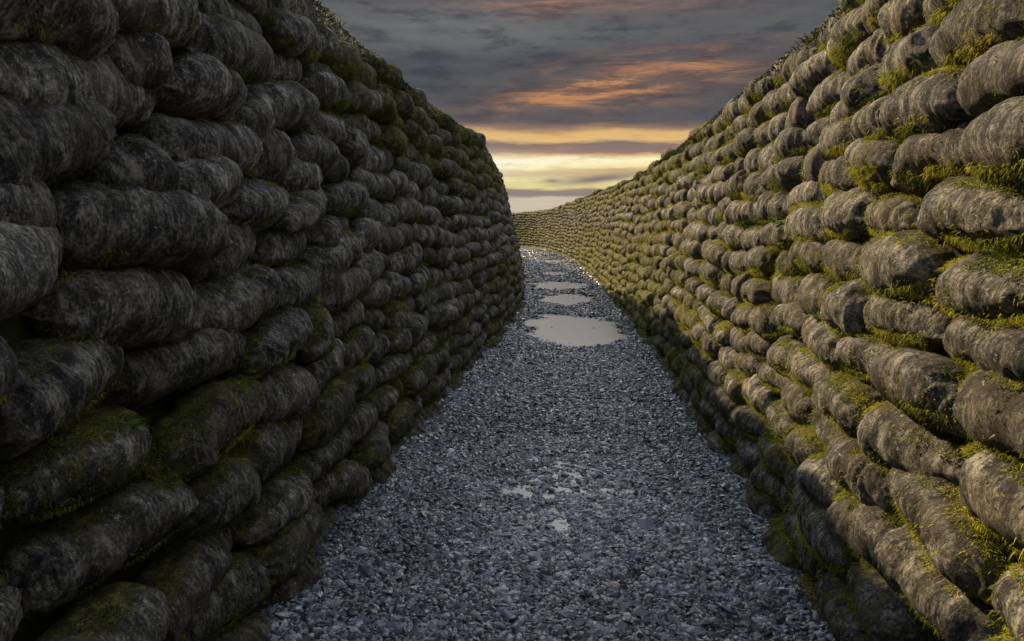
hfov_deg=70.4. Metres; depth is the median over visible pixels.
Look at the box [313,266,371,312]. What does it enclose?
sandbag
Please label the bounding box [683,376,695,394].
sandbag
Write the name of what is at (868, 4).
sandbag
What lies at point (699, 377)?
sandbag
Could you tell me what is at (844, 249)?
sandbag
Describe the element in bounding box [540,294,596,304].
water
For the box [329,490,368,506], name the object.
sandbag
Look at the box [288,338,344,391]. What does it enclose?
sandbag
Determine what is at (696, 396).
sandbag
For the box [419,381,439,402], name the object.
sandbag
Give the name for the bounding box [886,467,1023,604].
sandbag
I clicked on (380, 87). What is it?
sandbag
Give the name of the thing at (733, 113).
sandbag
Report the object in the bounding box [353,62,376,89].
sandbag
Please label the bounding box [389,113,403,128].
sandbag
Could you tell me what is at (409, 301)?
sandbag
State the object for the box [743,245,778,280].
sandbag
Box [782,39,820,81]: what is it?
sandbag
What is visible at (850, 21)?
sandbag
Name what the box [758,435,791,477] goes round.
sandbag
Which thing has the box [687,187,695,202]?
sandbag
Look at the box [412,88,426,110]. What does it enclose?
sandbag
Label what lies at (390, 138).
sandbag
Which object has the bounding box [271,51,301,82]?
sandbag
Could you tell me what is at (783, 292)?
sandbag
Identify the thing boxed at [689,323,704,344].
sandbag
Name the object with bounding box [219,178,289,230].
sandbag
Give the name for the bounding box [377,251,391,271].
sandbag
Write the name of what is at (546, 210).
earth bank
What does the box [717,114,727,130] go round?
sandbag
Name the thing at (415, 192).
sandbag
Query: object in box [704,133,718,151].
sandbag
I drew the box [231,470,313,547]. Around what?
sandbag
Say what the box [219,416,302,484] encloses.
sandbag
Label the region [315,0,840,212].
sky
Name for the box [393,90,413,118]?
sandbag
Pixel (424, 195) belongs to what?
sandbag
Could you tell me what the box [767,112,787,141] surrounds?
sandbag
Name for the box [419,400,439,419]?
sandbag
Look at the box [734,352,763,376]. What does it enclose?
sandbag
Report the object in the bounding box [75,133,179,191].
sandbag
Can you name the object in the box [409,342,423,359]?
sandbag
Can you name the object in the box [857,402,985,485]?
sandbag
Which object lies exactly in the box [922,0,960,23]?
sandbag
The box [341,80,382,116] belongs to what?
sandbag
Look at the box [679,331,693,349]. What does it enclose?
sandbag
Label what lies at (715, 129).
sandbag
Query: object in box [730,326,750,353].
sandbag
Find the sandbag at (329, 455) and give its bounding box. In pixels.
[279,427,349,482]
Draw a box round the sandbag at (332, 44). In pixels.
[314,23,338,64]
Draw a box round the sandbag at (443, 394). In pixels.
[436,389,447,401]
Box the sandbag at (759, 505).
[744,482,786,519]
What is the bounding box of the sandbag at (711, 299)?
[705,290,732,315]
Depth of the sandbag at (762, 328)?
4.13 m
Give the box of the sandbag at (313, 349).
[287,303,334,362]
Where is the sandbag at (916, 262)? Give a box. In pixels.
[859,230,973,300]
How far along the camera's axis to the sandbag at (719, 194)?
5.72 m
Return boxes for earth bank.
[0,39,435,640]
[512,180,949,356]
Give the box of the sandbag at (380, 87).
[376,83,392,96]
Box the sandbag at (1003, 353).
[942,315,1023,383]
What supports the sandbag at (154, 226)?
on the sandbag at (153, 308)
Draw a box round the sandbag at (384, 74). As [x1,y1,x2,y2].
[359,49,389,82]
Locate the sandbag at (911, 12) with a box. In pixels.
[877,0,925,44]
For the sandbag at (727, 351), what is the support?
on the sandbag at (714, 371)
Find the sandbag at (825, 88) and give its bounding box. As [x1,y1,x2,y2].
[806,69,849,117]
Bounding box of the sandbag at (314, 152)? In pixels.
[286,131,340,176]
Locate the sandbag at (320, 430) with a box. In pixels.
[295,378,355,450]
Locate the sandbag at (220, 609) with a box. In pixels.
[180,553,270,640]
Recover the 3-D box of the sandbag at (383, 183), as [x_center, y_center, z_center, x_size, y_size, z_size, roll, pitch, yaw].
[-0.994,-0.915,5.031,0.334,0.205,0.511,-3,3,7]
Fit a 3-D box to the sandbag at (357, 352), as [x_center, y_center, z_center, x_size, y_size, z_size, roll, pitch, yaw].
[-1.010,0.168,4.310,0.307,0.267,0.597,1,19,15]
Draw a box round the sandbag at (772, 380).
[756,360,792,390]
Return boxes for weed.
[128,419,143,429]
[769,215,781,222]
[806,310,820,317]
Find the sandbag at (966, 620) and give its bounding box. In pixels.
[872,523,1007,640]
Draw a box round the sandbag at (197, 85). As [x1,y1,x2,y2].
[152,52,247,120]
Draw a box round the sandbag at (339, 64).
[328,41,361,80]
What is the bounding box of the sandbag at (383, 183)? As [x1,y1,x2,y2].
[369,172,394,201]
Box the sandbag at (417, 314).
[413,311,428,324]
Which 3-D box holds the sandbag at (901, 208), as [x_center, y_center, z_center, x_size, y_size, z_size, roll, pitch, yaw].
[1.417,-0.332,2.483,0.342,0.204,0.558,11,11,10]
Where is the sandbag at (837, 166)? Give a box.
[818,155,860,191]
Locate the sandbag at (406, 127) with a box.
[401,118,421,141]
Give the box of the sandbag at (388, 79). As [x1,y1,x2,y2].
[377,63,402,89]
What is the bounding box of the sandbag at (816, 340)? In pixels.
[801,315,847,369]
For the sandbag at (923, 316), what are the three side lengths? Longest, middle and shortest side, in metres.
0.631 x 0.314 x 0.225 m
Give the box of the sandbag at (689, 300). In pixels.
[683,294,694,308]
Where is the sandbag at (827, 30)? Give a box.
[819,12,843,49]
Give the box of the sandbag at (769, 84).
[765,54,789,90]
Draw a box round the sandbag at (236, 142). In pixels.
[126,113,262,176]
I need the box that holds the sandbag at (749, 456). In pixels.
[736,434,761,471]
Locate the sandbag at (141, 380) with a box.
[100,328,245,407]
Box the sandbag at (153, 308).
[21,265,205,349]
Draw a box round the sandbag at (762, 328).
[747,302,788,338]
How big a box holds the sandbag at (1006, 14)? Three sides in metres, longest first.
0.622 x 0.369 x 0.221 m
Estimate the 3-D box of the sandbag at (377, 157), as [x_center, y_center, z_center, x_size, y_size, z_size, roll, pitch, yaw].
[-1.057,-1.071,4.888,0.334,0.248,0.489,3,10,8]
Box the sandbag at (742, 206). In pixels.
[723,199,754,226]
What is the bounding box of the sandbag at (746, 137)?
[734,127,758,156]
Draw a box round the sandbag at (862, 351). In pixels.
[835,334,942,376]
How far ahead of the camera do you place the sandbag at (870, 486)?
2.44 m
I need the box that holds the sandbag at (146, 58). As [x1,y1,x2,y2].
[106,31,173,93]
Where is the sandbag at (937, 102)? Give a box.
[879,65,971,140]
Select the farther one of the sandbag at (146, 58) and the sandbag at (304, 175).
the sandbag at (304, 175)
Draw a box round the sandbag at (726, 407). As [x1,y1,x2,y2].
[712,387,747,420]
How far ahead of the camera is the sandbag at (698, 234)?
6.44 m
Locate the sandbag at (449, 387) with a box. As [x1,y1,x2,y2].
[445,373,462,391]
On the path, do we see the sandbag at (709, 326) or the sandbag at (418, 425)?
the sandbag at (418, 425)
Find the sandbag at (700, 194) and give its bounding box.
[695,183,710,204]
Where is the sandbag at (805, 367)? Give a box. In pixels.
[789,350,837,388]
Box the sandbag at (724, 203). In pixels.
[715,197,731,221]
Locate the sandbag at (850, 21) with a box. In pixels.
[826,6,869,69]
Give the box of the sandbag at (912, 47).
[878,23,939,93]
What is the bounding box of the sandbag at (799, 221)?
[784,202,833,242]
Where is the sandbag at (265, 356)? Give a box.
[222,307,313,379]
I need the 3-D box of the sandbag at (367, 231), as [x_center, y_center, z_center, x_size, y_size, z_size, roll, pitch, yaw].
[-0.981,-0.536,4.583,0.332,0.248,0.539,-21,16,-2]
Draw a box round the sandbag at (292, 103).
[247,79,319,131]
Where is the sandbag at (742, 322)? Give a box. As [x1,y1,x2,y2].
[730,305,752,329]
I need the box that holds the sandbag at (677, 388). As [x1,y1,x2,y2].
[672,377,682,395]
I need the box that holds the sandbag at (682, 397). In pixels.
[679,390,689,402]
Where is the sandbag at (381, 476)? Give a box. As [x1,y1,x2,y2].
[370,458,396,486]
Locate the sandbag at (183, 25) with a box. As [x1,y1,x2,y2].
[112,0,201,49]
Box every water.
[477,449,634,552]
[523,314,628,346]
[531,282,589,288]
[538,260,560,261]
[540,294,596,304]
[543,272,567,274]
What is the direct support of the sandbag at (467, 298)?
on the sandbags at (30, 249)
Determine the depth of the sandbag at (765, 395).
4.18 m
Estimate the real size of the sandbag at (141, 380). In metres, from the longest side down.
0.711 x 0.317 x 0.230 m
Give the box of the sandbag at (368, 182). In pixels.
[346,167,377,194]
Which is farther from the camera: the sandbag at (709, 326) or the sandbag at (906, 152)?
the sandbag at (709, 326)
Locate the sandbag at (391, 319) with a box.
[378,300,412,329]
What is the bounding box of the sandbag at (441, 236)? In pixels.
[427,223,452,248]
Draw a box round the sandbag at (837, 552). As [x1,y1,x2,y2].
[797,498,856,572]
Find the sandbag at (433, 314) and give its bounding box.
[421,303,458,330]
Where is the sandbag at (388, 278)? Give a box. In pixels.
[377,271,402,303]
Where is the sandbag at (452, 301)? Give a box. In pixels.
[436,297,459,311]
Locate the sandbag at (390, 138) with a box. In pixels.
[373,123,408,155]
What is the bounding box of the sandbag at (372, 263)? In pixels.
[353,250,384,280]
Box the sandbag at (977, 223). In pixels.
[917,173,1023,250]
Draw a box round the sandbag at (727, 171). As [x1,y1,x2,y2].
[719,162,735,181]
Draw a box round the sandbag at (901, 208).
[864,193,924,233]
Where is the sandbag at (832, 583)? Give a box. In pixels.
[814,568,871,640]
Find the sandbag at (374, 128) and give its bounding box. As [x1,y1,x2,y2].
[368,120,380,144]
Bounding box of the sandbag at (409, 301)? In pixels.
[401,295,414,311]
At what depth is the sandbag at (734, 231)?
5.11 m
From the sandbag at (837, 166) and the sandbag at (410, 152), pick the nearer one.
the sandbag at (837, 166)
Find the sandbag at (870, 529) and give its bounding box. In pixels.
[825,492,906,566]
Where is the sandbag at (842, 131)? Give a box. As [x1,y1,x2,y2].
[816,118,853,160]
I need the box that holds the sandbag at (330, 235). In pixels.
[305,214,348,246]
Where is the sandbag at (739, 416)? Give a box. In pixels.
[729,406,769,438]
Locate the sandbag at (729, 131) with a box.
[725,124,734,140]
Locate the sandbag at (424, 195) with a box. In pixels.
[419,188,427,205]
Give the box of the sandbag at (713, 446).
[707,430,736,454]
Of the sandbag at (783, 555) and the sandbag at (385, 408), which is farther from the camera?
the sandbag at (385, 408)
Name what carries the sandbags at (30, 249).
on the ground
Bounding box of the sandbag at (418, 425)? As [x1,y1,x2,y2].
[405,415,424,436]
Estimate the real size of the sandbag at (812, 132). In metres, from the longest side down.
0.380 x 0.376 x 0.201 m
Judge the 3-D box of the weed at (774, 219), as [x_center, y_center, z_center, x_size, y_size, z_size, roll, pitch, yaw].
[1.440,-0.558,3.974,0.075,0.052,0.081,4,9,27]
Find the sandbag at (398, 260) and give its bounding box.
[387,252,404,272]
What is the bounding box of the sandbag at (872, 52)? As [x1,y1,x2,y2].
[846,28,891,76]
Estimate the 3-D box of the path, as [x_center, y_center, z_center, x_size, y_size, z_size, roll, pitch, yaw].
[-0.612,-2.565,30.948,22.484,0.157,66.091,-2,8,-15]
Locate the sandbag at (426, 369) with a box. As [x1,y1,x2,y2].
[412,354,438,382]
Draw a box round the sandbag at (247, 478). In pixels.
[167,454,260,538]
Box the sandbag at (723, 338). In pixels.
[713,321,733,344]
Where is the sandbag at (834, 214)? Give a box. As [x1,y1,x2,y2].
[820,185,882,241]
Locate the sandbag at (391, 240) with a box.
[374,226,403,254]
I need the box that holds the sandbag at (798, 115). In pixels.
[785,96,816,128]
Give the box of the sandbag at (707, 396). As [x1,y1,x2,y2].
[702,381,716,407]
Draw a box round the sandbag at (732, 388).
[724,370,748,402]
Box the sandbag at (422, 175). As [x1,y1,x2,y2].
[406,161,431,188]
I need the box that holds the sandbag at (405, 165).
[392,155,410,173]
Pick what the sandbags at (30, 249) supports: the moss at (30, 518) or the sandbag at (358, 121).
the moss at (30, 518)
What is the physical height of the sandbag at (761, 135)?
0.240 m
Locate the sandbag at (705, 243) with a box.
[701,239,710,251]
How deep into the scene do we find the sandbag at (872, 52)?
2.89 m
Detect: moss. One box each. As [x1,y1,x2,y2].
[0,0,626,640]
[575,0,1023,640]
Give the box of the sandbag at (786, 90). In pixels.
[775,82,795,111]
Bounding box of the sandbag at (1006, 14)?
[929,0,1023,68]
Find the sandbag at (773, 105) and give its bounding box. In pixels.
[762,89,786,118]
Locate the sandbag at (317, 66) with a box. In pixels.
[302,60,332,72]
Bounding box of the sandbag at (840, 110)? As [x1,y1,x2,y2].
[829,101,854,123]
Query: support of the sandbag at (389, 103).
on the sandbag at (374, 128)
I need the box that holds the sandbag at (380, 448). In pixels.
[343,420,390,470]
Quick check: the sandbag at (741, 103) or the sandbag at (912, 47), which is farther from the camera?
the sandbag at (741, 103)
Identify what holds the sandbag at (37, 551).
on the earth bank at (14, 329)
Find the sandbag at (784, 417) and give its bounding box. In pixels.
[766,402,797,438]
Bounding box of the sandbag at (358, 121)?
[339,112,370,138]
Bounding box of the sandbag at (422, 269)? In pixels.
[413,263,430,282]
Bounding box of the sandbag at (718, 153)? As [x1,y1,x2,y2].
[714,146,730,163]
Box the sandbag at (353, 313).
[330,302,364,338]
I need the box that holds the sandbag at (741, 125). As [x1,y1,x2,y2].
[731,114,747,136]
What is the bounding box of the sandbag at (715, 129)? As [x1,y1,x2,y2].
[712,119,720,132]
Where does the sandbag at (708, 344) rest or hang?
on the sandbag at (706, 361)
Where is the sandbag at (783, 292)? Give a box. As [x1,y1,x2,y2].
[772,274,805,303]
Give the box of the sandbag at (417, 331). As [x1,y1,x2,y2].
[409,317,427,346]
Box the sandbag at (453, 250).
[450,246,456,262]
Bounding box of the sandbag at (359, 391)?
[335,362,375,402]
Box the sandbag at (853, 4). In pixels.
[838,0,865,11]
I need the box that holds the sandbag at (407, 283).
[394,274,411,300]
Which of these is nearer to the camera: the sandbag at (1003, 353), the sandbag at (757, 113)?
the sandbag at (1003, 353)
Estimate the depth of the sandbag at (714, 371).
5.21 m
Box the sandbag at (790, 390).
[781,381,814,426]
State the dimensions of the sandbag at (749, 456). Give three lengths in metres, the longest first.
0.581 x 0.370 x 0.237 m
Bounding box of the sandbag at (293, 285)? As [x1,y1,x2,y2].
[270,262,321,309]
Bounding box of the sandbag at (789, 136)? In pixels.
[773,127,810,161]
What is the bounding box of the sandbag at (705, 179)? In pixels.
[701,173,710,184]
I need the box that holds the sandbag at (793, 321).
[770,301,807,336]
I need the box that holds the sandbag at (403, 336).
[379,327,411,355]
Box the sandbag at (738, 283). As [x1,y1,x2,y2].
[731,271,756,302]
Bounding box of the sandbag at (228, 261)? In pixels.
[178,222,255,283]
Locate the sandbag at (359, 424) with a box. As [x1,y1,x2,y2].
[343,400,377,444]
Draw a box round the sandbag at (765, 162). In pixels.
[758,143,776,172]
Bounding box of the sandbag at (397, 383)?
[383,377,402,404]
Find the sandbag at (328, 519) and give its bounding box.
[309,505,337,551]
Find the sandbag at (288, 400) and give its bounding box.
[216,362,319,423]
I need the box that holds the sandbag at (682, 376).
[680,368,687,384]
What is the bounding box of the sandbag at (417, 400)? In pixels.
[409,395,421,415]
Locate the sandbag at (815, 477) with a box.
[796,456,841,508]
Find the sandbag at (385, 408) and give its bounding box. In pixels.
[364,384,398,417]
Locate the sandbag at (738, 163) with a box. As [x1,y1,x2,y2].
[734,156,744,171]
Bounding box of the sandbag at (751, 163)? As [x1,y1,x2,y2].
[744,147,761,173]
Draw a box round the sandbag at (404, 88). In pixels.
[398,79,412,98]
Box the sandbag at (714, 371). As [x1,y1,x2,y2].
[707,360,727,386]
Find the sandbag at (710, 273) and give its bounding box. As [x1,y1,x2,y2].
[702,262,726,287]
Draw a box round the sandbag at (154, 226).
[49,179,232,269]
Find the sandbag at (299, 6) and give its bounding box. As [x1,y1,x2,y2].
[266,0,315,23]
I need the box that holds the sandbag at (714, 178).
[710,163,728,182]
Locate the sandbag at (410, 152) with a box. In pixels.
[403,143,416,160]
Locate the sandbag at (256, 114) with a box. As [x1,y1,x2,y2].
[236,88,275,143]
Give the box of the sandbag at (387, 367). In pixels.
[370,353,410,390]
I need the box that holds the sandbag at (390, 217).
[380,201,399,226]
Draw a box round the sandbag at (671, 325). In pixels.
[667,320,678,333]
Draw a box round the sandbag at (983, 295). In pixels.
[935,246,1023,321]
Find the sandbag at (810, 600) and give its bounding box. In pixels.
[800,572,824,620]
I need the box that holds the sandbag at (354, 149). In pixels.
[338,124,369,167]
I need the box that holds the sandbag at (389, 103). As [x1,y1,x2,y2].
[367,90,396,123]
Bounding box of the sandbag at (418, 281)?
[406,273,426,297]
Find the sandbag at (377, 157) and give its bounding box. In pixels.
[358,145,385,172]
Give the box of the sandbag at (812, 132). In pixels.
[804,116,829,146]
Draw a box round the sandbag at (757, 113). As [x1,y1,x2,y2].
[746,101,771,127]
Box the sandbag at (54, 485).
[0,404,151,522]
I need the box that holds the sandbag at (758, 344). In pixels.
[745,330,776,358]
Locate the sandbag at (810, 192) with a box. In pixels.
[787,181,827,213]
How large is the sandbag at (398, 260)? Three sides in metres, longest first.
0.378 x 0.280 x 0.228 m
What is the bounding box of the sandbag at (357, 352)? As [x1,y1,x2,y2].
[338,324,375,373]
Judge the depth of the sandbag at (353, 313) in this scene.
4.12 m
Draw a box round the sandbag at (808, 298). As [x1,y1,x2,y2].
[797,272,837,316]
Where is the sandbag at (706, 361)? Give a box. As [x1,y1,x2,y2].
[700,355,718,377]
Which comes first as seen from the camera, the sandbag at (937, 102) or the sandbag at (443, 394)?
the sandbag at (937, 102)
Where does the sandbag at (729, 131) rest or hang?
on the sandbag at (718, 153)
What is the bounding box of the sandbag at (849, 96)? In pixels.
[840,64,889,112]
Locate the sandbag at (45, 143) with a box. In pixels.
[0,95,117,187]
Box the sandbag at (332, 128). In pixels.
[285,111,346,144]
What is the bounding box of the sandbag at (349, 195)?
[320,180,368,217]
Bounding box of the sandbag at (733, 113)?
[722,99,741,123]
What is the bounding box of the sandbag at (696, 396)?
[690,389,702,410]
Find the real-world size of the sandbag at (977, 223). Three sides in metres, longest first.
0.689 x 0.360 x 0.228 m
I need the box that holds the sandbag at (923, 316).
[863,293,954,352]
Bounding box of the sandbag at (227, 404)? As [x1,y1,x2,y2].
[132,378,266,481]
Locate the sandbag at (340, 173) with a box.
[321,155,349,183]
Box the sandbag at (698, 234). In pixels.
[691,221,710,242]
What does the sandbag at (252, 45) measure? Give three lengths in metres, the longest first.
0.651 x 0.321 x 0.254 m
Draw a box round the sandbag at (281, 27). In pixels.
[259,7,321,66]
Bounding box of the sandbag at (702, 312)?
[697,305,709,321]
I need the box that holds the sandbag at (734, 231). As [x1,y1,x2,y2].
[721,224,746,249]
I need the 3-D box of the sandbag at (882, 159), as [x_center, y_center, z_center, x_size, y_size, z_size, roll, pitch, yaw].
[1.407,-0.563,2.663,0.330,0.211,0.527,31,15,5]
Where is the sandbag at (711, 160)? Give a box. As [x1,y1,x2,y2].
[699,150,718,171]
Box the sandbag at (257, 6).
[227,0,266,20]
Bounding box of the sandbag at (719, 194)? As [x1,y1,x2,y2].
[714,181,726,202]
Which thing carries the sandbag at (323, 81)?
on the sandbag at (332, 128)
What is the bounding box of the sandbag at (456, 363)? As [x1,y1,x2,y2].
[449,352,462,371]
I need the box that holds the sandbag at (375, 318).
[363,307,384,332]
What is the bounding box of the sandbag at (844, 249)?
[822,238,866,281]
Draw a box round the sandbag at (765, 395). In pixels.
[742,374,780,415]
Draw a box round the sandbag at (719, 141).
[714,130,725,148]
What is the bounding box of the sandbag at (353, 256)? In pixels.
[295,230,362,284]
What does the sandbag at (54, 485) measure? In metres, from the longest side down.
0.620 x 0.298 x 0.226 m
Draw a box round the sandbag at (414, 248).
[401,241,422,266]
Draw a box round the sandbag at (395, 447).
[388,438,405,456]
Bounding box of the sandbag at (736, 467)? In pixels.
[729,452,750,478]
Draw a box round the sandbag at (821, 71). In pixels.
[788,49,839,97]
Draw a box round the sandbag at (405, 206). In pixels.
[388,195,420,223]
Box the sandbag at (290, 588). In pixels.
[257,551,320,608]
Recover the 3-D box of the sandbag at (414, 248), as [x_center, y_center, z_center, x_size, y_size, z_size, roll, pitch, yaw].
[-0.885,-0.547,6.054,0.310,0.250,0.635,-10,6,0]
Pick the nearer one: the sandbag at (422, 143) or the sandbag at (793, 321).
the sandbag at (793, 321)
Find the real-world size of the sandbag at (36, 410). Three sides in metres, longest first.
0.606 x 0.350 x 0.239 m
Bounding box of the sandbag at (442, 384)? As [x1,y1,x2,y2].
[433,372,446,391]
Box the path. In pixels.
[266,246,817,640]
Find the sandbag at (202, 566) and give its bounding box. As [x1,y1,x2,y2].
[131,522,232,640]
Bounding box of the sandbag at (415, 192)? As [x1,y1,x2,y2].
[407,181,420,200]
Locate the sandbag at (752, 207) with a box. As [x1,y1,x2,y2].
[747,201,763,224]
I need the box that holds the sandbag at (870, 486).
[824,432,899,511]
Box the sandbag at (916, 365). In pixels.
[870,347,973,440]
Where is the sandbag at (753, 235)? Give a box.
[740,225,763,251]
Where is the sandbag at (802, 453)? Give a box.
[782,425,824,465]
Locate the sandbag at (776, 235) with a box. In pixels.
[760,221,793,251]
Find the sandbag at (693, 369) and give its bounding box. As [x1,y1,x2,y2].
[688,363,698,382]
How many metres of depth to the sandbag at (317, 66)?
3.94 m
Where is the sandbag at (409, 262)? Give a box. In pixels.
[396,249,415,274]
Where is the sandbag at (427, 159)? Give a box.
[423,153,430,167]
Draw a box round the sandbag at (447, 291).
[436,281,455,301]
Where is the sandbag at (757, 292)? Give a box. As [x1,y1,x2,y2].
[740,278,775,305]
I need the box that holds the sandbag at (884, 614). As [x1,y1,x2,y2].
[847,558,943,640]
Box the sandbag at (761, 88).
[743,75,769,105]
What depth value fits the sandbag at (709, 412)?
5.26 m
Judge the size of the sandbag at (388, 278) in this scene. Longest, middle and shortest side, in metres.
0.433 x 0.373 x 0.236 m
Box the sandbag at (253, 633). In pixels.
[206,609,271,640]
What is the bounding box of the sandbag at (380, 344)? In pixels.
[364,332,389,364]
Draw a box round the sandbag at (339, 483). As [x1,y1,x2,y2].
[312,459,372,507]
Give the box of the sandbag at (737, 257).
[729,249,746,274]
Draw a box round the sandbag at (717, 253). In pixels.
[704,239,726,268]
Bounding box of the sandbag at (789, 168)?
[759,156,805,192]
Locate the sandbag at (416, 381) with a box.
[399,366,427,396]
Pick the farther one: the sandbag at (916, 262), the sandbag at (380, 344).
the sandbag at (380, 344)
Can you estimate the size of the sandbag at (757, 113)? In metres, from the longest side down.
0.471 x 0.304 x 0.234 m
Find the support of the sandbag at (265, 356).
on the sandbag at (288, 400)
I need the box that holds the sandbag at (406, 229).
[392,222,412,248]
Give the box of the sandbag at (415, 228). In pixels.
[405,223,418,245]
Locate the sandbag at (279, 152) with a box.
[244,128,296,182]
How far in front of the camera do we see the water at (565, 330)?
10.96 m
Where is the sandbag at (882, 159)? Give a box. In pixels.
[844,138,904,196]
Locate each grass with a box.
[312,0,497,169]
[582,0,845,198]
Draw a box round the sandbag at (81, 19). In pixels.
[0,0,119,59]
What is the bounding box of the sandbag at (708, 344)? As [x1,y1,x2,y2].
[700,331,721,357]
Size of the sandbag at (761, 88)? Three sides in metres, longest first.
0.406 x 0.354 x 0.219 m
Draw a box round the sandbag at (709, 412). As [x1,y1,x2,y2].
[699,398,720,423]
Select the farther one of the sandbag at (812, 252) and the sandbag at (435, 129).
the sandbag at (435, 129)
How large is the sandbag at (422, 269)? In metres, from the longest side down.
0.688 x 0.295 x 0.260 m
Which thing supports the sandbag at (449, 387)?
on the ground
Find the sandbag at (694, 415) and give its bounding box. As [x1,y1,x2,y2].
[686,400,701,421]
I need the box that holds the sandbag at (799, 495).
[784,459,809,511]
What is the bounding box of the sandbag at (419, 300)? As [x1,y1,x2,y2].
[413,295,428,312]
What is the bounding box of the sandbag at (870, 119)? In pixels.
[850,94,900,140]
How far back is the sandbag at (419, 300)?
5.97 m
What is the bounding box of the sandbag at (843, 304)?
[821,277,871,336]
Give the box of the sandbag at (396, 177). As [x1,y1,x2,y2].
[386,169,409,196]
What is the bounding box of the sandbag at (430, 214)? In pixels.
[417,205,439,224]
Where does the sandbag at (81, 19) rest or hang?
on the sandbag at (31, 73)
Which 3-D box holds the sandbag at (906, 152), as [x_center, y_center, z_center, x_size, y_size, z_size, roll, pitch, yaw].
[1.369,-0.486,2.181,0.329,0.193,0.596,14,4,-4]
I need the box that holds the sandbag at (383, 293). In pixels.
[359,279,390,308]
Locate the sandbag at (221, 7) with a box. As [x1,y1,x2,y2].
[197,0,262,35]
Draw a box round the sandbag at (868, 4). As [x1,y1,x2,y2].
[861,0,888,35]
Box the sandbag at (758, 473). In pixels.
[750,465,792,506]
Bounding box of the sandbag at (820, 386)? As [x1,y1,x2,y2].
[812,372,888,436]
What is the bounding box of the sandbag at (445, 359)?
[429,347,450,370]
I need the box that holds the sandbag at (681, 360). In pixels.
[678,352,689,373]
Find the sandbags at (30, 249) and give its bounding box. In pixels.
[0,39,1023,640]
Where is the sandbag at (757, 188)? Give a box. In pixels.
[743,170,765,200]
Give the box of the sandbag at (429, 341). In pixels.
[421,332,437,354]
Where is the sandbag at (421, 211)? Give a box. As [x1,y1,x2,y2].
[416,202,422,222]
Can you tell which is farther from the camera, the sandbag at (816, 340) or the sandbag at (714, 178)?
the sandbag at (714, 178)
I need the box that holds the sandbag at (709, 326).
[703,313,726,333]
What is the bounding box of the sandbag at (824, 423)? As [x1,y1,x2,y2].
[812,409,841,445]
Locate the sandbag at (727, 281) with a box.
[720,273,736,296]
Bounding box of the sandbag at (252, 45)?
[170,12,273,84]
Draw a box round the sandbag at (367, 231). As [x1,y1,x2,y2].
[349,218,383,251]
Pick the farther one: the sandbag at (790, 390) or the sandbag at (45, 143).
the sandbag at (790, 390)
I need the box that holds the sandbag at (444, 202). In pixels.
[433,195,454,215]
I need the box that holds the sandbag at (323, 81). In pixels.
[299,71,349,111]
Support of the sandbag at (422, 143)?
on the sandbag at (427, 159)
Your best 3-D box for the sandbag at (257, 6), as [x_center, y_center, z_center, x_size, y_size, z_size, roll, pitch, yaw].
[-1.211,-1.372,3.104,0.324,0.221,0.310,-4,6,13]
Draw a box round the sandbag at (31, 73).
[0,41,155,128]
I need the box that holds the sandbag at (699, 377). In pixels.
[695,371,706,393]
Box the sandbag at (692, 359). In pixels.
[685,345,704,368]
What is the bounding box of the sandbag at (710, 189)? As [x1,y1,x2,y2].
[705,183,717,204]
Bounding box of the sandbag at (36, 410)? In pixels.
[0,336,123,460]
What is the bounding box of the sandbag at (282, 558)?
[235,501,321,588]
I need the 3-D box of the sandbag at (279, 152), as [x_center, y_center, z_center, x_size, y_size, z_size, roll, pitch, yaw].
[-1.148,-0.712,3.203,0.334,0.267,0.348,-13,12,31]
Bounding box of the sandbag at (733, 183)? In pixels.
[724,169,749,200]
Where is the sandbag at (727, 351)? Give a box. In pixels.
[719,345,737,372]
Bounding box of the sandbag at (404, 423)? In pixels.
[378,397,415,442]
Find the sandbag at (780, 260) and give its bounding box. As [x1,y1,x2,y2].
[777,249,803,275]
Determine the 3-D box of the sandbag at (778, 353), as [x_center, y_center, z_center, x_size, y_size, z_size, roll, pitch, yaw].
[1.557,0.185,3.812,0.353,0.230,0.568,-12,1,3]
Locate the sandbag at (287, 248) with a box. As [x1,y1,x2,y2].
[245,230,306,266]
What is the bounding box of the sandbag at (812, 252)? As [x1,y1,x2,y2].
[788,240,825,275]
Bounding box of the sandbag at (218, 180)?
[176,155,243,209]
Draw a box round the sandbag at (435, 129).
[428,118,439,136]
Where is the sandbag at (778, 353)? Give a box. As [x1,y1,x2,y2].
[767,334,807,371]
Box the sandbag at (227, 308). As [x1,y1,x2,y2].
[189,264,282,332]
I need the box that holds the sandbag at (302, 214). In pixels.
[267,186,326,234]
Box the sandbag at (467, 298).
[457,293,474,312]
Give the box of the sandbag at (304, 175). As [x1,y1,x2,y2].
[274,157,322,191]
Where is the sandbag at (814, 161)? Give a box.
[802,144,824,181]
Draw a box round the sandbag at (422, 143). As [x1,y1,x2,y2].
[410,129,429,153]
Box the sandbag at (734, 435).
[715,415,740,442]
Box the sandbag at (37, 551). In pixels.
[0,479,198,620]
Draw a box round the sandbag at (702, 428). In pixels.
[697,415,715,433]
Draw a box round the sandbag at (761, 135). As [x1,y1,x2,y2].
[754,122,771,146]
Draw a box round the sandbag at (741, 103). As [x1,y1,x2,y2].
[737,94,752,114]
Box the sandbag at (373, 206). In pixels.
[349,197,382,221]
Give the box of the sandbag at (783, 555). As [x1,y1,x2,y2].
[761,515,806,572]
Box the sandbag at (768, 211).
[757,190,788,223]
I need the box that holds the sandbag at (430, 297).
[422,284,439,304]
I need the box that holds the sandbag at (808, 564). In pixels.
[783,504,823,579]
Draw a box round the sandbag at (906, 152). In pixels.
[890,121,970,193]
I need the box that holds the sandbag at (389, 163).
[374,146,392,173]

